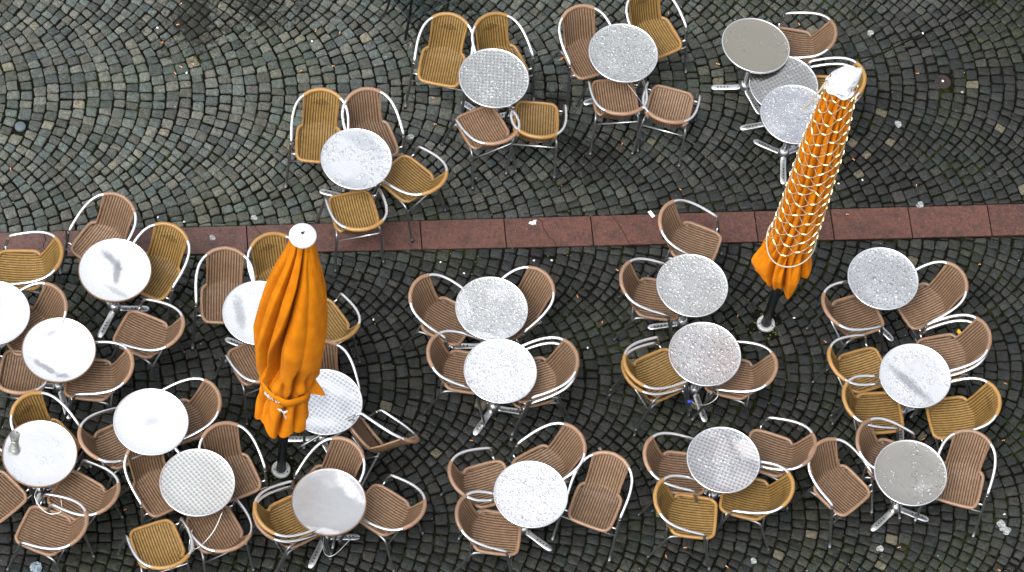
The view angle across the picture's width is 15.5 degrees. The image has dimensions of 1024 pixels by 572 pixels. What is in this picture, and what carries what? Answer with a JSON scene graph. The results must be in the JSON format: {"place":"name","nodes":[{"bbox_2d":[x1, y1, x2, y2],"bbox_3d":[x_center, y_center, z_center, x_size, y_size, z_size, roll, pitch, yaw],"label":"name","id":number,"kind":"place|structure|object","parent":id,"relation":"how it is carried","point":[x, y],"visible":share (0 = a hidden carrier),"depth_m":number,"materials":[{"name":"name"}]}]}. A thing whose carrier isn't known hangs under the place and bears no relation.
{"place":"outdoors","nodes":[
{"label":"outdoors","id":0,"kind":"place"},
{"bbox_2d":[0,0,1023,571],"bbox_3d":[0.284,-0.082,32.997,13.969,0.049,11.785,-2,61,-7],"label":"cobblestones","id":1,"kind":"structure","parent":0,"point":[694,88],"depth_m":33.22,"materials":[{"name":"grey stone"}]},
{"bbox_2d":[0,281,29,362],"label":"bistro table","id":2,"kind":"object","parent":1,"relation":"on","point":[14,312],"visible":0.89,"depth_m":31.49,"materials":[{"name":"metal"}]},
{"bbox_2d":[0,448,35,522],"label":"wicker armchair","id":3,"kind":"object","parent":1,"relation":"on","point":[13,497],"visible":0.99,"depth_m":30.97,"materials":[{"name":"wicker"}]},
{"bbox_2d":[0,349,47,398],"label":"wicker armchair","id":4,"kind":"object","parent":1,"relation":"on","point":[18,377],"visible":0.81,"depth_m":31.52,"materials":[{"name":"wicker"}]},
{"bbox_2d":[0,231,63,294],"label":"wicker armchair","id":5,"kind":"object","parent":1,"relation":"on","point":[20,268],"visible":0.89,"depth_m":32.01,"materials":[{"name":"wicker"}]},
{"bbox_2d":[6,282,67,355],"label":"wicker armchair","id":6,"kind":"object","parent":1,"relation":"on","point":[52,301],"visible":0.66,"depth_m":31.67,"materials":[{"name":"wicker"}]},
{"bbox_2d":[1,420,77,504],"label":"bistro table","id":7,"kind":"object","parent":1,"relation":"on","point":[43,454],"visible":0.9,"depth_m":30.86,"materials":[{"name":"metal"}]},
{"bbox_2d":[9,431,19,445],"bbox_3d":[-4.085,1.255,30.826,0.087,0.152,0.087,11,60,0],"label":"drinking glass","id":8,"kind":"object","parent":7,"relation":"on","point":[14,436],"visible":1,"depth_m":30.77,"materials":[{"name":"clear glass"}]},
{"bbox_2d":[6,493,90,571],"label":"wicker armchair","id":9,"kind":"object","parent":1,"relation":"on","point":[42,532],"visible":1,"depth_m":30.82,"materials":[{"name":"wicker"}]},
{"bbox_2d":[9,391,92,505],"bbox_3d":[-3.895,1.302,31.291,0.541,0.782,0.614,-38,71,-24],"label":"wicker armchair","id":10,"kind":"object","parent":1,"relation":"on","point":[28,406],"visible":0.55,"depth_m":31.14,"materials":[{"name":"wicker"}]},
{"bbox_2d":[21,317,95,419],"bbox_3d":[-3.821,0.708,31.665,0.623,0.727,0.623,11,60,0],"label":"bistro table","id":11,"kind":"object","parent":1,"relation":"on","point":[56,354],"visible":0.94,"depth_m":31.36,"materials":[{"name":"metal"}]},
{"bbox_2d":[46,459,123,559],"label":"wicker armchair","id":12,"kind":"object","parent":1,"relation":"on","point":[94,498],"visible":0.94,"depth_m":31.02,"materials":[{"name":"wicker"}]},
{"bbox_2d":[59,192,136,275],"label":"wicker armchair","id":13,"kind":"object","parent":1,"relation":"on","point":[117,212],"visible":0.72,"depth_m":32.20,"materials":[{"name":"wicker"}]},
{"bbox_2d":[62,341,134,423],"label":"wicker armchair","id":14,"kind":"object","parent":1,"relation":"on","point":[98,381],"visible":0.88,"depth_m":31.52,"materials":[{"name":"wicker"}]},
{"bbox_2d":[76,407,143,489],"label":"wicker armchair","id":15,"kind":"object","parent":1,"relation":"on","point":[104,445],"visible":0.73,"depth_m":31.24,"materials":[{"name":"wicker"}]},
{"bbox_2d":[78,238,151,337],"bbox_3d":[-3.397,0.039,32.090,0.623,0.727,0.623,11,60,0],"label":"bistro table","id":16,"kind":"object","parent":1,"relation":"on","point":[113,273],"visible":0.98,"depth_m":31.79,"materials":[{"name":"metal"}]},
{"bbox_2d":[109,298,185,388],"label":"wicker armchair","id":17,"kind":"object","parent":1,"relation":"on","point":[142,335],"visible":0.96,"depth_m":31.81,"materials":[{"name":"wicker"}]},
{"bbox_2d":[118,447,179,524],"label":"wicker armchair","id":18,"kind":"object","parent":1,"relation":"on","point":[146,473],"visible":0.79,"depth_m":31.09,"materials":[{"name":"wicker"}]},
{"bbox_2d":[113,388,188,466],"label":"bistro table","id":19,"kind":"object","parent":1,"relation":"on","point":[150,422],"visible":0.88,"depth_m":31.02,"materials":[{"name":"metal"}]},
{"bbox_2d":[117,517,193,571],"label":"wicker armchair","id":20,"kind":"object","parent":1,"relation":"on","point":[157,545],"visible":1,"depth_m":30.87,"materials":[{"name":"wicker"}]},
{"bbox_2d":[133,221,193,325],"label":"wicker armchair","id":21,"kind":"object","parent":1,"relation":"on","point":[169,242],"visible":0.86,"depth_m":32.09,"materials":[{"name":"wicker"}]},
{"bbox_2d":[161,377,221,459],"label":"wicker armchair","id":22,"kind":"object","parent":1,"relation":"on","point":[203,406],"visible":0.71,"depth_m":31.36,"materials":[{"name":"wicker"}]},
{"bbox_2d":[159,449,234,551],"bbox_3d":[-2.623,1.792,31.182,0.623,0.727,0.623,11,60,0],"label":"bistro table","id":23,"kind":"object","parent":1,"relation":"on","point":[195,483],"visible":0.89,"depth_m":30.87,"materials":[{"name":"metal"}]},
{"bbox_2d":[178,498,254,571],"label":"wicker armchair","id":24,"kind":"object","parent":1,"relation":"on","point":[226,536],"visible":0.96,"depth_m":30.98,"materials":[{"name":"wicker"}]},
{"bbox_2d":[191,246,254,351],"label":"wicker armchair","id":25,"kind":"object","parent":1,"relation":"on","point":[224,270],"visible":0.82,"depth_m":32.03,"materials":[{"name":"wicker"}]},
{"bbox_2d":[198,421,270,506],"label":"wicker armchair","id":26,"kind":"object","parent":1,"relation":"on","point":[222,438],"visible":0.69,"depth_m":31.22,"materials":[{"name":"wicker"}]},
{"bbox_2d":[213,343,259,426],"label":"wicker armchair","id":27,"kind":"object","parent":1,"relation":"on","point":[241,359],"visible":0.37,"depth_m":31.79,"materials":[{"name":"wicker"}]},
{"bbox_2d":[222,281,265,345],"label":"bistro table","id":28,"kind":"object","parent":1,"relation":"on","point":[240,306],"visible":0.41,"depth_m":31.71,"materials":[{"name":"metal"}]},
{"bbox_2d":[246,232,288,281],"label":"wicker armchair","id":29,"kind":"object","parent":1,"relation":"on","point":[266,250],"visible":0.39,"depth_m":32.12,"materials":[{"name":"wicker"}]},
{"bbox_2d":[248,486,331,571],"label":"wicker armchair","id":30,"kind":"object","parent":1,"relation":"on","point":[300,541],"visible":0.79,"depth_m":30.95,"materials":[{"name":"metal"}]},
{"bbox_2d":[247,480,332,571],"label":"wicker armchair","id":31,"kind":"object","parent":1,"relation":"on","point":[276,519],"visible":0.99,"depth_m":30.96,"materials":[{"name":"wicker"}]},
{"bbox_2d":[253,223,327,477],"bbox_3d":[-1.772,0.578,30.088,0.636,4.005,0.561,11,60,0],"label":"closed parasol","id":32,"kind":"object","parent":1,"relation":"on","point":[290,326],"visible":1,"depth_m":29.43,"materials":[{"name":"orange fabric"}]},
{"bbox_2d":[284,87,349,192],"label":"wicker armchair","id":33,"kind":"object","parent":1,"relation":"on","point":[315,133],"visible":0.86,"depth_m":32.91,"materials":[{"name":"wicker"}]},
{"bbox_2d":[288,369,362,452],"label":"bistro table","id":34,"kind":"object","parent":1,"relation":"on","point":[335,406],"visible":0.72,"depth_m":31.36,"materials":[{"name":"metal"}]},
{"bbox_2d":[288,436,365,550],"bbox_3d":[-1.524,1.684,31.335,0.541,0.782,0.614,32,62,12],"label":"wicker armchair","id":35,"kind":"object","parent":1,"relation":"on","point":[345,454],"visible":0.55,"depth_m":31.21,"materials":[{"name":"wicker"}]},
{"bbox_2d":[291,468,366,568],"bbox_3d":[-1.541,1.953,31.209,0.623,0.727,0.623,11,60,0],"label":"bistro table","id":36,"kind":"object","parent":1,"relation":"on","point":[331,502],"visible":0.98,"depth_m":30.91,"materials":[{"name":"metal"}]},
{"bbox_2d":[303,339,361,450],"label":"wicker armchair","id":37,"kind":"object","parent":1,"relation":"on","point":[330,358],"visible":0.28,"depth_m":31.66,"materials":[{"name":"metal"}]},
{"bbox_2d":[326,292,360,364],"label":"wicker armchair","id":38,"kind":"object","parent":1,"relation":"on","point":[339,330],"visible":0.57,"depth_m":32.05,"materials":[{"name":"wicker"}]},
{"bbox_2d":[315,188,387,273],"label":"wicker armchair","id":39,"kind":"object","parent":1,"relation":"on","point":[354,212],"visible":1,"depth_m":32.62,"materials":[{"name":"wicker"}]},
{"bbox_2d":[319,128,391,196],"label":"bistro table","id":40,"kind":"object","parent":1,"relation":"on","point":[353,159],"visible":0.86,"depth_m":32.55,"materials":[{"name":"metal"}]},
{"bbox_2d":[297,409,419,486],"bbox_3d":[-1.251,1.323,31.510,0.782,0.541,0.614,-42,78,15],"label":"wicker armchair","id":41,"kind":"object","parent":1,"relation":"on","point":[362,436],"visible":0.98,"depth_m":31.42,"materials":[{"name":"wicker"}]},
{"bbox_2d":[341,87,404,156],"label":"wicker armchair","id":42,"kind":"object","parent":1,"relation":"on","point":[364,106],"visible":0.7,"depth_m":32.97,"materials":[{"name":"wicker"}]},
{"bbox_2d":[337,474,426,571],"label":"wicker armchair","id":43,"kind":"object","parent":1,"relation":"on","point":[388,512],"visible":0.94,"depth_m":31.21,"materials":[{"name":"wicker"}]},
{"bbox_2d":[372,146,448,242],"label":"wicker armchair","id":44,"kind":"object","parent":1,"relation":"on","point":[408,179],"visible":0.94,"depth_m":32.82,"materials":[{"name":"wicker"}]},
{"bbox_2d":[379,0,452,40],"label":"wicker armchair","id":45,"kind":"object","parent":1,"relation":"on","point":[411,9],"visible":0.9,"depth_m":33.38,"materials":[{"name":"brown"}]},
{"bbox_2d":[399,273,467,350],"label":"wicker armchair","id":46,"kind":"object","parent":1,"relation":"on","point":[432,313],"visible":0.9,"depth_m":32.13,"materials":[{"name":"wicker"}]},
{"bbox_2d":[404,12,473,113],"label":"wicker armchair","id":47,"kind":"object","parent":1,"relation":"on","point":[441,61],"visible":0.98,"depth_m":33.43,"materials":[{"name":"wicker"}]},
{"bbox_2d":[422,330,485,428],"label":"wicker armchair","id":48,"kind":"object","parent":1,"relation":"on","point":[446,366],"visible":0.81,"depth_m":31.88,"materials":[{"name":"wicker"}]},
{"bbox_2d":[439,447,506,541],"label":"wicker armchair","id":49,"kind":"object","parent":1,"relation":"on","point":[482,476],"visible":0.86,"depth_m":31.43,"materials":[{"name":"wicker"}]},
{"bbox_2d":[440,106,520,190],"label":"wicker armchair","id":50,"kind":"object","parent":1,"relation":"on","point":[481,128],"visible":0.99,"depth_m":33.17,"materials":[{"name":"brown wicker"}]},
{"bbox_2d":[452,490,521,571],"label":"wicker armchair","id":51,"kind":"object","parent":1,"relation":"on","point":[490,532],"visible":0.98,"depth_m":31.19,"materials":[{"name":"wicker"}]},
{"bbox_2d":[450,276,527,348],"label":"bistro table","id":52,"kind":"object","parent":1,"relation":"on","point":[490,308],"visible":0.91,"depth_m":31.95,"materials":[{"name":"metal"}]},
{"bbox_2d":[459,48,528,117],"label":"bistro table","id":53,"kind":"object","parent":1,"relation":"on","point":[493,78],"visible":0.86,"depth_m":33.09,"materials":[{"name":"metal"}]},
{"bbox_2d":[464,338,536,435],"bbox_3d":[-0.132,0.892,31.965,0.623,0.727,0.623,11,60,0],"label":"bistro table","id":54,"kind":"object","parent":1,"relation":"on","point":[498,372],"visible":0.98,"depth_m":31.66,"materials":[{"name":"metal"}]},
{"bbox_2d":[471,11,534,100],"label":"wicker armchair","id":55,"kind":"object","parent":1,"relation":"on","point":[490,29],"visible":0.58,"depth_m":33.47,"materials":[{"name":"wicker"}]},
{"bbox_2d":[0,204,1023,256],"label":"paving strip","id":56,"kind":"object","parent":1,"relation":"in","point":[895,222],"visible":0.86,"depth_m":33.26,"materials":[{"name":"red stone"}]},
{"bbox_2d":[501,265,555,344],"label":"wicker armchair","id":57,"kind":"object","parent":1,"relation":"on","point":[536,286],"visible":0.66,"depth_m":32.19,"materials":[{"name":"wicker"}]},
{"bbox_2d":[493,461,567,551],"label":"bistro table","id":58,"kind":"object","parent":1,"relation":"on","point":[528,495],"visible":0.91,"depth_m":31.12,"materials":[{"name":"metal"}]},
{"bbox_2d":[504,100,567,180],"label":"wicker armchair","id":59,"kind":"object","parent":1,"relation":"on","point":[539,121],"visible":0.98,"depth_m":33.26,"materials":[{"name":"wicker"}]},
{"bbox_2d":[509,342,577,442],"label":"wicker armchair","id":60,"kind":"object","parent":1,"relation":"on","point":[546,400],"visible":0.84,"depth_m":31.83,"materials":[{"name":"metal"}]},
{"bbox_2d":[510,336,579,437],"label":"wicker armchair","id":61,"kind":"object","parent":60,"relation":"on","point":[559,365],"visible":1,"depth_m":31.80,"materials":[{"name":"wicker"}]},
{"bbox_2d":[505,422,586,529],"bbox_3d":[0.292,1.547,31.612,0.614,0.782,0.541,-26,66,-19],"label":"wicker armchair","id":62,"kind":"object","parent":1,"relation":"on","point":[563,453],"visible":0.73,"depth_m":31.54,"materials":[{"name":"wicker"}]},
{"bbox_2d":[546,4,611,111],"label":"wicker armchair","id":63,"kind":"object","parent":1,"relation":"on","point":[577,21],"visible":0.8,"depth_m":33.60,"materials":[{"name":"wicker"}]},
{"bbox_2d":[550,450,632,563],"bbox_3d":[0.713,1.819,31.504,0.541,0.782,0.614,20,60,5],"label":"wicker armchair","id":64,"kind":"object","parent":1,"relation":"on","point":[593,505],"visible":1,"depth_m":31.42,"materials":[{"name":"wicker"}]},
{"bbox_2d":[576,79,647,156],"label":"wicker armchair","id":65,"kind":"object","parent":1,"relation":"on","point":[613,100],"visible":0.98,"depth_m":33.45,"materials":[{"name":"wicker"}]},
{"bbox_2d":[583,23,657,114],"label":"bistro table","id":66,"kind":"object","parent":1,"relation":"on","point":[622,53],"visible":0.86,"depth_m":33.35,"materials":[{"name":"metal"}]},
{"bbox_2d":[612,257,679,341],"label":"wicker armchair","id":67,"kind":"object","parent":1,"relation":"on","point":[643,298],"visible":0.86,"depth_m":32.42,"materials":[{"name":"wicker"}]},
{"bbox_2d":[607,342,689,437],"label":"wicker armchair","id":68,"kind":"object","parent":1,"relation":"on","point":[650,395],"visible":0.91,"depth_m":31.96,"materials":[{"name":"wicker"}]},
{"bbox_2d":[608,336,691,432],"bbox_3d":[1.196,0.797,32.021,0.614,0.782,0.541,-24,66,-18],"label":"wicker armchair","id":69,"kind":"object","parent":68,"relation":"on","point":[653,372],"visible":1,"depth_m":32.00,"materials":[{"name":"wicker"}]},
{"bbox_2d":[625,0,687,94],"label":"wicker armchair","id":70,"kind":"object","parent":1,"relation":"on","point":[646,16],"visible":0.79,"depth_m":33.82,"materials":[{"name":"wicker"}]},
{"bbox_2d":[630,81,700,168],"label":"wicker armchair","id":71,"kind":"object","parent":1,"relation":"on","point":[668,107],"visible":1,"depth_m":33.47,"materials":[{"name":"wicker"}]},
{"bbox_2d":[636,432,705,516],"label":"wicker armchair","id":72,"kind":"object","parent":1,"relation":"on","point":[658,464],"visible":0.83,"depth_m":31.63,"materials":[{"name":"wicker"}]},
{"bbox_2d":[646,474,717,571],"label":"wicker armchair","id":73,"kind":"object","parent":1,"relation":"on","point":[685,516],"visible":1,"depth_m":31.45,"materials":[{"name":"wicker"}]},
{"bbox_2d":[646,199,722,276],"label":"wicker armchair","id":74,"kind":"object","parent":1,"relation":"on","point":[698,239],"visible":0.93,"depth_m":32.78,"materials":[{"name":"wicker"}]},
{"bbox_2d":[647,254,727,329],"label":"bistro table","id":75,"kind":"object","parent":1,"relation":"on","point":[692,285],"visible":0.91,"depth_m":32.25,"materials":[{"name":"metal"}]},
{"bbox_2d":[668,322,740,422],"bbox_3d":[1.607,0.754,32.235,0.623,0.727,0.623,11,60,0],"label":"bistro table","id":76,"kind":"object","parent":1,"relation":"on","point":[704,354],"visible":0.94,"depth_m":31.93,"materials":[{"name":"metal"}]},
{"bbox_2d":[686,427,759,500],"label":"bistro table","id":77,"kind":"object","parent":1,"relation":"on","point":[723,460],"visible":0.89,"depth_m":31.44,"materials":[{"name":"metal"}]},
{"bbox_2d":[690,340,777,430],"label":"wicker armchair","id":78,"kind":"object","parent":1,"relation":"on","point":[747,379],"visible":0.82,"depth_m":32.09,"materials":[{"name":"wicker"}]},
{"bbox_2d":[711,18,789,114],"bbox_3d":[2.143,-1.976,33.807,0.622,0.786,0.620,11,60,0],"label":"bistro table","id":79,"kind":"object","parent":1,"relation":"on","point":[755,45],"visible":0.97,"depth_m":33.52,"materials":[{"name":"metal"}]},
{"bbox_2d":[716,460,794,552],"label":"wicker armchair","id":80,"kind":"object","parent":1,"relation":"on","point":[755,501],"visible":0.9,"depth_m":31.56,"materials":[{"name":"wicker"}]},
{"bbox_2d":[740,56,817,147],"bbox_3d":[2.385,-1.624,33.684,0.623,0.700,0.623,11,60,0],"label":"bistro table","id":81,"kind":"object","parent":1,"relation":"on","point":[793,71],"visible":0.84,"depth_m":33.42,"materials":[{"name":"metal"}]},
{"bbox_2d":[748,416,816,511],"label":"wicker armchair","id":82,"kind":"object","parent":1,"relation":"on","point":[774,448],"visible":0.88,"depth_m":31.82,"materials":[{"name":"wicker"}]},
{"bbox_2d":[753,85,819,184],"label":"bistro table","id":83,"kind":"object","parent":1,"relation":"on","point":[785,118],"visible":0.72,"depth_m":33.24,"materials":[{"name":"metal"}]},
{"bbox_2d":[751,68,856,331],"bbox_3d":[2.404,-0.641,31.240,0.481,4.002,0.464,41,64,16],"label":"closed parasol","id":84,"kind":"object","parent":1,"relation":"on","point":[769,271],"visible":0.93,"depth_m":31.02,"materials":[{"name":"orange fabric"}]},
{"bbox_2d":[766,79,857,267],"bbox_3d":[2.473,-0.991,30.634,0.430,2.665,0.438,29,62,10],"label":"light net","id":85,"kind":"object","parent":84,"relation":"attached to","point":[807,105],"visible":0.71,"depth_m":30.61,"materials":[{"name":"beige"}]},
{"bbox_2d":[825,65,861,99],"bbox_3d":[2.607,-1.651,29.474,0.257,0.299,0.261,11,60,0],"label":"plastic bag","id":86,"kind":"object","parent":84,"relation":"on","point":[843,80],"visible":1,"depth_m":29.45,"materials":[{"name":"grey plastic"}]},
{"bbox_2d":[776,11,837,65],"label":"wicker armchair","id":87,"kind":"object","parent":1,"relation":"on","point":[807,47],"visible":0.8,"depth_m":33.88,"materials":[{"name":"wicker"}]},
{"bbox_2d":[788,63,863,149],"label":"wicker armchair","id":88,"kind":"object","parent":1,"relation":"on","point":[830,64],"visible":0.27,"depth_m":33.55,"materials":[{"name":"metal"}]},
{"bbox_2d":[789,56,866,144],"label":"wicker armchair","id":89,"kind":"object","parent":88,"relation":"on","point":[862,81],"visible":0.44,"depth_m":33.42,"materials":[{"name":"metal"}]},
{"bbox_2d":[788,437,873,549],"bbox_3d":[2.730,1.707,31.789,0.541,0.782,0.614,-37,70,-23],"label":"wicker armchair","id":90,"kind":"object","parent":1,"relation":"on","point":[839,491],"visible":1,"depth_m":31.71,"materials":[{"name":"wicker"}]},
{"bbox_2d":[805,280,884,372],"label":"wicker armchair","id":91,"kind":"object","parent":1,"relation":"on","point":[850,315],"visible":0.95,"depth_m":32.57,"materials":[{"name":"wicker"}]},
{"bbox_2d":[810,334,882,426],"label":"wicker armchair","id":92,"kind":"object","parent":1,"relation":"on","point":[846,366],"visible":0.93,"depth_m":32.33,"materials":[{"name":"wicker"}]},
{"bbox_2d":[829,374,903,461],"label":"wicker armchair","id":93,"kind":"object","parent":1,"relation":"on","point":[860,408],"visible":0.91,"depth_m":32.13,"materials":[{"name":"wicker"}]},
{"bbox_2d":[847,247,918,341],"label":"bistro table","id":94,"kind":"object","parent":1,"relation":"on","point":[883,278],"visible":0.89,"depth_m":32.46,"materials":[{"name":"stone"}]},
{"bbox_2d":[854,417,915,520],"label":"wicker armchair","id":95,"kind":"object","parent":1,"relation":"on","point":[870,446],"visible":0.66,"depth_m":31.84,"materials":[{"name":"wicker"}]},
{"bbox_2d":[870,440,946,531],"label":"bistro table","id":96,"kind":"object","parent":1,"relation":"on","point":[911,473],"visible":1,"depth_m":31.56,"materials":[{"name":"metal"}]},
{"bbox_2d":[879,344,950,439],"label":"bistro table","id":97,"kind":"object","parent":1,"relation":"on","point":[912,377],"visible":0.89,"depth_m":32.02,"materials":[{"name":"metal"}]},
{"bbox_2d":[879,260,968,336],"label":"wicker armchair","id":98,"kind":"object","parent":1,"relation":"on","point":[926,304],"visible":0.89,"depth_m":32.66,"materials":[{"name":"wicker"}]},
{"bbox_2d":[935,75,950,88],"bbox_3d":[3.950,-1.871,34.414,0.150,0.022,0.150,11,60,0],"label":"drain cap","id":99,"kind":"object","parent":1,"relation":"on","point":[946,84],"visible":1,"depth_m":34.40,"materials":[{"name":"metal"}]},
{"bbox_2d":[913,319,988,416],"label":"wicker armchair","id":100,"kind":"object","parent":1,"relation":"on","point":[955,376],"visible":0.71,"depth_m":32.34,"materials":[{"name":"metal"}]},
{"bbox_2d":[910,314,991,409],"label":"wicker armchair","id":101,"kind":"object","parent":100,"relation":"on","point":[973,338],"visible":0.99,"depth_m":32.34,"materials":[{"name":"wicker"}]},
{"bbox_2d":[913,429,996,539],"bbox_3d":[3.804,1.657,31.936,0.541,0.782,0.614,15,60,2],"label":"wicker armchair","id":102,"kind":"object","parent":1,"relation":"on","point":[963,488],"visible":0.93,"depth_m":31.85,"materials":[{"name":"wicker"}]},
{"bbox_2d":[908,377,1001,452],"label":"wicker armchair","id":103,"kind":"object","parent":1,"relation":"on","point":[949,415],"visible":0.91,"depth_m":32.15,"materials":[{"name":"wicker"}]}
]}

